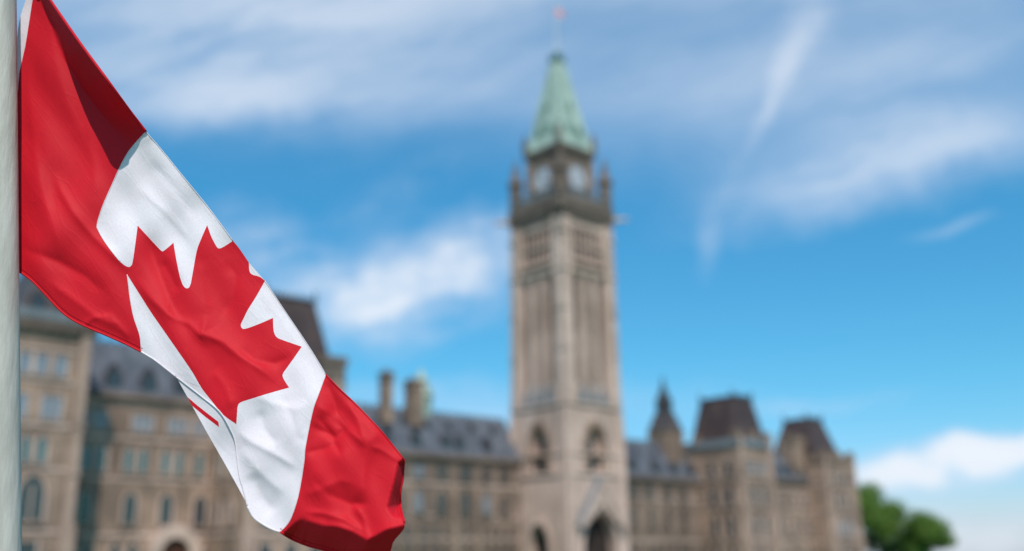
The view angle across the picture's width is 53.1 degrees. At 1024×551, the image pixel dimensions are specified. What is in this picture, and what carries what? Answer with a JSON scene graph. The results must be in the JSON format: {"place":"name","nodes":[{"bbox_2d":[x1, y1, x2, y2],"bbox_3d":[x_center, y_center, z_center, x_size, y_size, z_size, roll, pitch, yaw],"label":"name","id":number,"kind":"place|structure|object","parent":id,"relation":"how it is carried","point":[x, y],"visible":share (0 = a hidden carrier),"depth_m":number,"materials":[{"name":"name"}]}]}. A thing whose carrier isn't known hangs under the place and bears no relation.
{"place":"outdoors","nodes":[
{"label":"outdoors","id":0,"kind":"place"},
{"bbox_2d":[19,274,521,550],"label":"parliament wing","id":1,"kind":"structure","parent":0,"point":[119,451],"depth_m":119.72,"materials":[{"name":"beige stone"}]},
{"bbox_2d":[21,392,30,419],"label":"window","id":2,"kind":"structure","parent":1,"relation":"in","point":[25,396],"depth_m":104.83,"materials":[{"name":"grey glass"}]},
{"bbox_2d":[21,434,32,464],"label":"window","id":3,"kind":"structure","parent":1,"relation":"in","point":[26,439],"depth_m":104.04,"materials":[{"name":"teal glass"}]},
{"bbox_2d":[20,350,34,375],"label":"window","id":4,"kind":"structure","parent":1,"relation":"in","point":[26,357],"depth_m":105.80,"materials":[{"name":"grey glass"}]},
{"bbox_2d":[22,540,39,550],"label":"window","id":5,"kind":"structure","parent":1,"relation":"in","point":[27,545],"depth_m":102.45,"materials":[{"name":"grey glass"}]},
{"bbox_2d":[21,474,47,523],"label":"window","id":6,"kind":"structure","parent":1,"relation":"in","point":[34,490],"depth_m":103.50,"materials":[{"name":"grey glass"}]},
{"bbox_2d":[32,435,49,465],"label":"window","id":7,"kind":"structure","parent":1,"relation":"in","point":[41,447],"depth_m":104.95,"materials":[{"name":"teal glass"}]},
{"bbox_2d":[31,352,51,377],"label":"window","id":8,"kind":"structure","parent":1,"relation":"in","point":[42,361],"depth_m":106.79,"materials":[{"name":"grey glass"}]},
{"bbox_2d":[36,393,64,422],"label":"window","id":9,"kind":"structure","parent":1,"relation":"in","point":[51,406],"depth_m":106.48,"materials":[{"name":"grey glass"}]},
{"bbox_2d":[50,354,69,379],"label":"window","id":10,"kind":"structure","parent":1,"relation":"in","point":[60,363],"depth_m":108.00,"materials":[{"name":"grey glass"}]},
{"bbox_2d":[74,490,93,526],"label":"window","id":11,"kind":"structure","parent":1,"relation":"in","point":[84,504],"depth_m":113.34,"materials":[{"name":"teal glass"}]},
{"bbox_2d":[79,444,93,472],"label":"window","id":12,"kind":"structure","parent":1,"relation":"in","point":[87,451],"depth_m":114.60,"materials":[{"name":"teal glass"}]},
{"bbox_2d":[84,408,90,430],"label":"window","id":13,"kind":"structure","parent":1,"relation":"in","point":[87,411],"depth_m":115.52,"materials":[{"name":"grey glass"}]},
{"bbox_2d":[80,541,94,550],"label":"window","id":14,"kind":"structure","parent":1,"relation":"in","point":[88,545],"depth_m":112.76,"materials":[{"name":"teal glass"}]},
{"bbox_2d":[89,409,110,431],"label":"window","id":15,"kind":"structure","parent":1,"relation":"in","point":[100,419],"depth_m":116.51,"materials":[{"name":"blue glass"}]},
{"bbox_2d":[93,445,108,473],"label":"window","id":16,"kind":"structure","parent":1,"relation":"in","point":[102,452],"depth_m":115.69,"materials":[{"name":"teal glass"}]},
{"bbox_2d":[107,541,121,550],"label":"window","id":17,"kind":"structure","parent":1,"relation":"in","point":[113,546],"depth_m":114.68,"materials":[{"name":"grey glass"}]},
{"bbox_2d":[120,446,135,474],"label":"window","id":18,"kind":"structure","parent":1,"relation":"in","point":[128,456],"depth_m":117.69,"materials":[{"name":"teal glass"}]},
{"bbox_2d":[118,492,138,526],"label":"window","id":19,"kind":"structure","parent":1,"relation":"in","point":[130,502],"depth_m":116.60,"materials":[{"name":"grey glass"}]},
{"bbox_2d":[125,541,138,550],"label":"window","id":20,"kind":"structure","parent":1,"relation":"in","point":[131,546],"depth_m":115.98,"materials":[{"name":"grey glass"}]},
{"bbox_2d":[128,412,155,434],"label":"window","id":21,"kind":"structure","parent":1,"relation":"in","point":[140,422],"depth_m":119.69,"materials":[{"name":"grey glass"}]},
{"bbox_2d":[135,447,149,475],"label":"window","id":22,"kind":"structure","parent":1,"relation":"in","point":[143,455],"depth_m":118.78,"materials":[{"name":"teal glass"}]},
{"bbox_2d":[157,449,171,476],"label":"window","id":23,"kind":"structure","parent":1,"relation":"in","point":[165,459],"depth_m":120.54,"materials":[{"name":"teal glass"}]},
{"bbox_2d":[155,493,174,527],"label":"window","id":24,"kind":"structure","parent":1,"relation":"in","point":[165,510],"depth_m":119.42,"materials":[{"name":"grey glass"}]},
{"bbox_2d":[162,538,186,550],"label":"door","id":25,"kind":"structure","parent":1,"relation":"in","point":[175,544],"depth_m":119.04,"materials":[{"name":"beige stone"}]},
{"bbox_2d":[164,416,189,437],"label":"window","id":26,"kind":"structure","parent":1,"relation":"in","point":[175,425],"depth_m":122.46,"materials":[{"name":"grey glass"}]},
{"bbox_2d":[172,450,185,477],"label":"window","id":27,"kind":"structure","parent":1,"relation":"in","point":[179,458],"depth_m":121.63,"materials":[{"name":"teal glass"}]},
{"bbox_2d":[191,451,205,477],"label":"window","id":28,"kind":"structure","parent":1,"relation":"in","point":[199,457],"depth_m":123.24,"materials":[{"name":"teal glass"}]},
{"bbox_2d":[189,494,207,527],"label":"window","id":29,"kind":"structure","parent":1,"relation":"in","point":[199,512],"depth_m":122.11,"materials":[{"name":"grey glass"}]},
{"bbox_2d":[190,418,210,439],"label":"window","id":30,"kind":"structure","parent":1,"relation":"in","point":[197,428],"depth_m":124.09,"materials":[{"name":"grey glass"}]},
{"bbox_2d":[215,453,224,477],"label":"window","id":31,"kind":"structure","parent":1,"relation":"in","point":[220,469],"depth_m":122.11,"materials":[{"name":"beige glass"}]},
{"bbox_2d":[257,543,273,550],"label":"window","id":32,"kind":"structure","parent":1,"relation":"in","point":[260,546],"depth_m":117.11,"materials":[{"name":"grey glass"}]},
{"bbox_2d":[283,543,298,550],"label":"window","id":33,"kind":"structure","parent":1,"relation":"in","point":[286,546],"depth_m":119.25,"materials":[{"name":"grey glass"}]},
{"bbox_2d":[391,539,396,550],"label":"window","id":34,"kind":"structure","parent":1,"relation":"in","point":[394,543],"depth_m":139.35,"materials":[{"name":"grey glass"}]},
{"bbox_2d":[398,524,407,550],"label":"window","id":35,"kind":"structure","parent":1,"relation":"in","point":[403,544],"depth_m":140.65,"materials":[{"name":"grey glass"}]},
{"bbox_2d":[401,490,405,513],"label":"window","id":36,"kind":"structure","parent":1,"relation":"in","point":[402,493],"depth_m":141.85,"materials":[{"name":"grey glass"}]},
{"bbox_2d":[408,524,416,550],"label":"window","id":37,"kind":"structure","parent":1,"relation":"in","point":[411,528],"depth_m":141.61,"materials":[{"name":"grey glass"}]},
{"bbox_2d":[410,463,426,479],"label":"window","id":38,"kind":"structure","parent":1,"relation":"in","point":[418,470],"depth_m":144.69,"materials":[{"name":"grey glass"}]},
{"bbox_2d":[411,489,425,513],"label":"window","id":39,"kind":"structure","parent":1,"relation":"in","point":[418,500],"depth_m":143.60,"materials":[{"name":"grey glass"}]},
{"bbox_2d":[418,524,428,550],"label":"window","id":40,"kind":"structure","parent":1,"relation":"in","point":[423,530],"depth_m":142.90,"materials":[{"name":"grey glass"}]},
{"bbox_2d":[431,525,440,550],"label":"window","id":41,"kind":"structure","parent":1,"relation":"in","point":[435,529],"depth_m":144.32,"materials":[{"name":"grey glass"}]},
{"bbox_2d":[434,490,448,514],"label":"window","id":42,"kind":"structure","parent":1,"relation":"in","point":[441,501],"depth_m":146.28,"materials":[{"name":"grey glass"}]},
{"bbox_2d":[434,464,449,481],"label":"window","id":43,"kind":"structure","parent":1,"relation":"in","point":[441,471],"depth_m":147.43,"materials":[{"name":"grey glass"}]},
{"bbox_2d":[442,525,451,550],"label":"window","id":44,"kind":"structure","parent":1,"relation":"in","point":[446,529],"depth_m":145.61,"materials":[{"name":"grey glass"}]},
{"bbox_2d":[459,525,464,550],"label":"window","id":45,"kind":"structure","parent":1,"relation":"in","point":[461,529],"depth_m":147.32,"materials":[{"name":"grey glass"}]},
{"bbox_2d":[458,466,473,482],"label":"window","id":46,"kind":"structure","parent":1,"relation":"in","point":[465,472],"depth_m":150.23,"materials":[{"name":"grey glass"}]},
{"bbox_2d":[459,491,472,515],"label":"window","id":47,"kind":"structure","parent":1,"relation":"in","point":[465,502],"depth_m":149.13,"materials":[{"name":"grey glass"}]},
{"bbox_2d":[466,525,474,550],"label":"window","id":48,"kind":"structure","parent":1,"relation":"in","point":[470,530],"depth_m":148.41,"materials":[{"name":"grey glass"}]},
{"bbox_2d":[481,525,486,550],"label":"window","id":49,"kind":"structure","parent":1,"relation":"in","point":[482,527],"depth_m":149.97,"materials":[{"name":"brown glass"}]},
{"bbox_2d":[479,467,493,483],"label":"window","id":50,"kind":"structure","parent":1,"relation":"in","point":[486,474],"depth_m":152.84,"materials":[{"name":"grey glass"}]},
{"bbox_2d":[481,492,493,515],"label":"window","id":51,"kind":"structure","parent":1,"relation":"in","point":[486,500],"depth_m":151.74,"materials":[{"name":"grey glass"}]},
{"bbox_2d":[487,526,496,550],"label":"window","id":52,"kind":"structure","parent":1,"relation":"in","point":[491,530],"depth_m":151.04,"materials":[{"name":"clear glass"}]},
{"bbox_2d":[496,526,504,550],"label":"window","id":53,"kind":"structure","parent":1,"relation":"in","point":[499,530],"depth_m":152.07,"materials":[{"name":"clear glass"}]},
{"bbox_2d":[497,469,511,484],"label":"window","id":54,"kind":"structure","parent":1,"relation":"in","point":[504,475],"depth_m":155.19,"materials":[{"name":"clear glass"}]},
{"bbox_2d":[498,493,511,516],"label":"window","id":55,"kind":"structure","parent":1,"relation":"in","point":[504,500],"depth_m":154.02,"materials":[{"name":"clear glass"}]},
{"bbox_2d":[506,526,514,550],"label":"window","id":56,"kind":"structure","parent":1,"relation":"in","point":[509,531],"depth_m":153.36,"materials":[{"name":"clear glass"}]},
{"bbox_2d":[17,0,1023,550],"label":"sky","id":57,"kind":"structure","parent":0,"point":[822,201],"materials":[{"name":"blue"}]},
{"bbox_2d":[625,375,864,550],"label":"parliament wing","id":58,"kind":"structure","parent":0,"point":[726,479],"depth_m":184.98,"materials":[{"name":"beige stone"}]},
{"bbox_2d":[627,484,638,496],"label":"window","id":59,"kind":"structure","parent":58,"relation":"in","point":[631,488],"depth_m":173.59,"materials":[{"name":"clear glass"}]},
{"bbox_2d":[628,505,638,529],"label":"window","id":60,"kind":"structure","parent":58,"relation":"in","point":[632,513],"depth_m":172.37,"materials":[{"name":"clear glass"}]},
{"bbox_2d":[635,543,640,550],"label":"window","id":61,"kind":"structure","parent":58,"relation":"in","point":[637,546],"depth_m":171.65,"materials":[{"name":"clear glass"}]},
{"bbox_2d":[646,543,651,550],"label":"window","id":62,"kind":"structure","parent":58,"relation":"in","point":[648,546],"depth_m":173.46,"materials":[{"name":"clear glass"}]},
{"bbox_2d":[644,485,655,497],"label":"window","id":63,"kind":"structure","parent":58,"relation":"in","point":[649,490],"depth_m":176.45,"materials":[{"name":"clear glass"}]},
{"bbox_2d":[646,506,656,529],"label":"window","id":64,"kind":"structure","parent":58,"relation":"in","point":[650,513],"depth_m":175.25,"materials":[{"name":"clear glass"}]},
{"bbox_2d":[653,543,658,550],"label":"window","id":65,"kind":"structure","parent":58,"relation":"in","point":[655,546],"depth_m":174.65,"materials":[{"name":"grey glass"}]},
{"bbox_2d":[663,543,668,550],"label":"window","id":66,"kind":"structure","parent":58,"relation":"in","point":[665,546],"depth_m":176.37,"materials":[{"name":"grey glass"}]},
{"bbox_2d":[661,486,672,498],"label":"window","id":67,"kind":"structure","parent":58,"relation":"in","point":[665,490],"depth_m":179.36,"materials":[{"name":"grey glass"}]},
{"bbox_2d":[663,507,672,530],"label":"window","id":68,"kind":"structure","parent":58,"relation":"in","point":[667,514],"depth_m":178.23,"materials":[{"name":"grey glass"}]},
{"bbox_2d":[670,543,675,550],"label":"window","id":69,"kind":"structure","parent":58,"relation":"in","point":[672,546],"depth_m":177.53,"materials":[{"name":"grey glass"}]},
{"bbox_2d":[680,543,685,550],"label":"window","id":70,"kind":"structure","parent":58,"relation":"in","point":[682,546],"depth_m":179.25,"materials":[{"name":"grey glass"}]},
{"bbox_2d":[678,487,688,499],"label":"window","id":71,"kind":"structure","parent":58,"relation":"in","point":[682,491],"depth_m":182.32,"materials":[{"name":"grey glass"}]},
{"bbox_2d":[680,507,689,530],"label":"window","id":72,"kind":"structure","parent":58,"relation":"in","point":[684,522],"depth_m":181.12,"materials":[{"name":"grey glass"}]},
{"bbox_2d":[686,543,691,550],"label":"window","id":73,"kind":"structure","parent":58,"relation":"in","point":[688,546],"depth_m":180.42,"materials":[{"name":"grey glass"}]},
{"bbox_2d":[706,464,716,477],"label":"window","id":74,"kind":"structure","parent":58,"relation":"in","point":[711,470],"depth_m":184.52,"materials":[{"name":"grey glass"}]},
{"bbox_2d":[707,488,719,507],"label":"window","id":75,"kind":"structure","parent":58,"relation":"in","point":[712,494],"depth_m":183.21,"materials":[{"name":"grey glass"}]},
{"bbox_2d":[710,515,720,537],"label":"window","id":76,"kind":"structure","parent":58,"relation":"in","point":[714,520],"depth_m":181.83,"materials":[{"name":"grey glass"}]},
{"bbox_2d":[711,546,720,550],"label":"window","id":77,"kind":"structure","parent":58,"relation":"in","point":[714,548],"depth_m":180.81,"materials":[{"name":"grey glass"}]},
{"bbox_2d":[722,462,733,476],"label":"window","id":78,"kind":"structure","parent":58,"relation":"in","point":[727,468],"depth_m":181.88,"materials":[{"name":"grey glass"}]},
{"bbox_2d":[723,487,736,506],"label":"window","id":79,"kind":"structure","parent":58,"relation":"in","point":[729,492],"depth_m":180.64,"materials":[{"name":"grey glass"}]},
{"bbox_2d":[726,514,736,537],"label":"window","id":80,"kind":"structure","parent":58,"relation":"in","point":[731,524],"depth_m":179.28,"materials":[{"name":"grey glass"}]},
{"bbox_2d":[728,546,737,550],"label":"window","id":81,"kind":"structure","parent":58,"relation":"in","point":[730,548],"depth_m":178.27,"materials":[{"name":"grey glass"}]},
{"bbox_2d":[747,461,755,474],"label":"window","id":82,"kind":"structure","parent":58,"relation":"in","point":[751,464],"depth_m":182.17,"materials":[{"name":"grey glass"}]},
{"bbox_2d":[749,486,758,504],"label":"window","id":83,"kind":"structure","parent":58,"relation":"in","point":[752,489],"depth_m":180.90,"materials":[{"name":"grey glass"}]},
{"bbox_2d":[752,514,760,536],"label":"window","id":84,"kind":"structure","parent":58,"relation":"in","point":[755,520],"depth_m":179.49,"materials":[{"name":"grey glass"}]},
{"bbox_2d":[753,545,760,550],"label":"window","id":85,"kind":"structure","parent":58,"relation":"in","point":[756,547],"depth_m":178.45,"materials":[{"name":"grey glass"}]},
{"bbox_2d":[758,462,766,475],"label":"window","id":86,"kind":"structure","parent":58,"relation":"in","point":[762,465],"depth_m":184.31,"materials":[{"name":"grey glass"}]},
{"bbox_2d":[760,487,769,505],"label":"window","id":87,"kind":"structure","parent":58,"relation":"in","point":[763,490],"depth_m":183.03,"materials":[{"name":"grey glass"}]},
{"bbox_2d":[763,515,771,536],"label":"window","id":88,"kind":"structure","parent":58,"relation":"in","point":[766,521],"depth_m":181.61,"materials":[{"name":"grey glass"}]},
{"bbox_2d":[765,545,771,550],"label":"window","id":89,"kind":"structure","parent":58,"relation":"in","point":[767,547],"depth_m":180.62,"materials":[{"name":"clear glass"}]},
{"bbox_2d":[776,493,784,505],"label":"window","id":90,"kind":"structure","parent":58,"relation":"in","point":[779,496],"depth_m":198.34,"materials":[{"name":"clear glass"}]},
{"bbox_2d":[778,516,785,534],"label":"window","id":91,"kind":"structure","parent":58,"relation":"in","point":[781,522],"depth_m":196.94,"materials":[{"name":"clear glass"}]},
{"bbox_2d":[789,494,797,505],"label":"window","id":92,"kind":"structure","parent":58,"relation":"in","point":[792,497],"depth_m":201.15,"materials":[{"name":"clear glass"}]},
{"bbox_2d":[791,516,799,536],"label":"window","id":93,"kind":"structure","parent":58,"relation":"in","point":[794,522],"depth_m":199.75,"materials":[{"name":"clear glass"}]},
{"bbox_2d":[801,494,810,506],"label":"window","id":94,"kind":"structure","parent":58,"relation":"in","point":[805,498],"depth_m":203.99,"materials":[{"name":"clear glass"}]},
{"bbox_2d":[804,517,812,536],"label":"window","id":95,"kind":"structure","parent":58,"relation":"in","point":[807,523],"depth_m":202.65,"materials":[{"name":"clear glass"}]},
{"bbox_2d":[832,470,839,483],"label":"window","id":96,"kind":"structure","parent":58,"relation":"in","point":[835,473],"depth_m":205.89,"materials":[{"name":"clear glass"}]},
{"bbox_2d":[834,493,842,509],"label":"window","id":97,"kind":"structure","parent":58,"relation":"in","point":[838,503],"depth_m":204.74,"materials":[{"name":"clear glass"}]},
{"bbox_2d":[837,518,844,535],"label":"window","id":98,"kind":"structure","parent":58,"relation":"in","point":[840,525],"depth_m":203.34,"materials":[{"name":"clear glass"}]},
{"bbox_2d":[842,471,849,484],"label":"window","id":99,"kind":"structure","parent":58,"relation":"in","point":[844,474],"depth_m":208.24,"materials":[{"name":"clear glass"}]},
{"bbox_2d":[844,493,851,509],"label":"window","id":100,"kind":"structure","parent":58,"relation":"in","point":[846,496],"depth_m":206.90,"materials":[{"name":"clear glass"}]},
{"bbox_2d":[847,518,854,537],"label":"window","id":101,"kind":"structure","parent":58,"relation":"in","point":[850,530],"depth_m":205.57,"materials":[{"name":"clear glass"}]},
{"label":"lawn","id":102,"kind":"structure","parent":0,"visible":0},
{"bbox_2d":[494,5,629,550],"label":"clock tower","id":103,"kind":"structure","parent":102,"relation":"on","point":[566,434],"depth_m":159.95,"materials":[{"name":"stone"}]},
{"bbox_2d":[537,527,547,550],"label":"doorway","id":104,"kind":"structure","parent":103,"relation":"in","point":[542,540],"depth_m":153.16,"materials":[{"name":"grey stone"}]},
{"bbox_2d":[542,440,546,472],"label":"window","id":105,"kind":"structure","parent":103,"relation":"in","point":[544,446],"depth_m":155.91,"materials":[{"name":"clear glass"}]},
{"bbox_2d":[556,8,562,17],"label":"flag","id":106,"kind":"object","parent":103,"relation":"attached to","point":[559,12],"visible":1,"depth_m":179.89,"materials":[{"name":"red fabric"}]},
{"bbox_2d":[587,439,592,471],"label":"window","id":107,"kind":"structure","parent":103,"relation":"in","point":[589,445],"depth_m":155.61,"materials":[{"name":"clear glass"}]},
{"bbox_2d":[584,514,608,550],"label":"doorway","id":108,"kind":"structure","parent":103,"relation":"in","point":[596,537],"depth_m":152.97,"materials":[{"name":"grey stone"}]},
{"bbox_2d":[857,481,908,550],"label":"deciduous tree","id":109,"kind":"object","parent":102,"relation":"on","point":[882,524],"visible":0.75,"depth_m":238.54,"materials":[{"name":"green plant"}]},
{"bbox_2d":[878,528,907,550],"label":"deciduous tree","id":110,"kind":"object","parent":102,"relation":"on","point":[894,544],"visible":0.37,"depth_m":249.59,"materials":[{"name":"green plant"}]},
{"bbox_2d":[898,508,958,550],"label":"deciduous tree","id":111,"kind":"object","parent":102,"relation":"on","point":[924,531],"visible":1,"depth_m":232.91,"materials":[{"name":"green plant"}]},
{"label":"footpath","id":112,"kind":"structure","parent":0,"visible":0},
{"bbox_2d":[0,0,21,550],"bbox_3d":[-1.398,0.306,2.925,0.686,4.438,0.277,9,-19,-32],"label":"flagpole","id":113,"kind":"object","parent":112,"relation":"on","point":[10,477],"visible":1,"depth_m":2.96,"materials":[{"name":"silver metal"}]},
{"bbox_2d":[17,0,405,550],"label":"flag","id":114,"kind":"object","parent":113,"relation":"attached to","point":[125,238],"visible":0.98,"depth_m":3.03,"materials":[{"name":"red fabric"}]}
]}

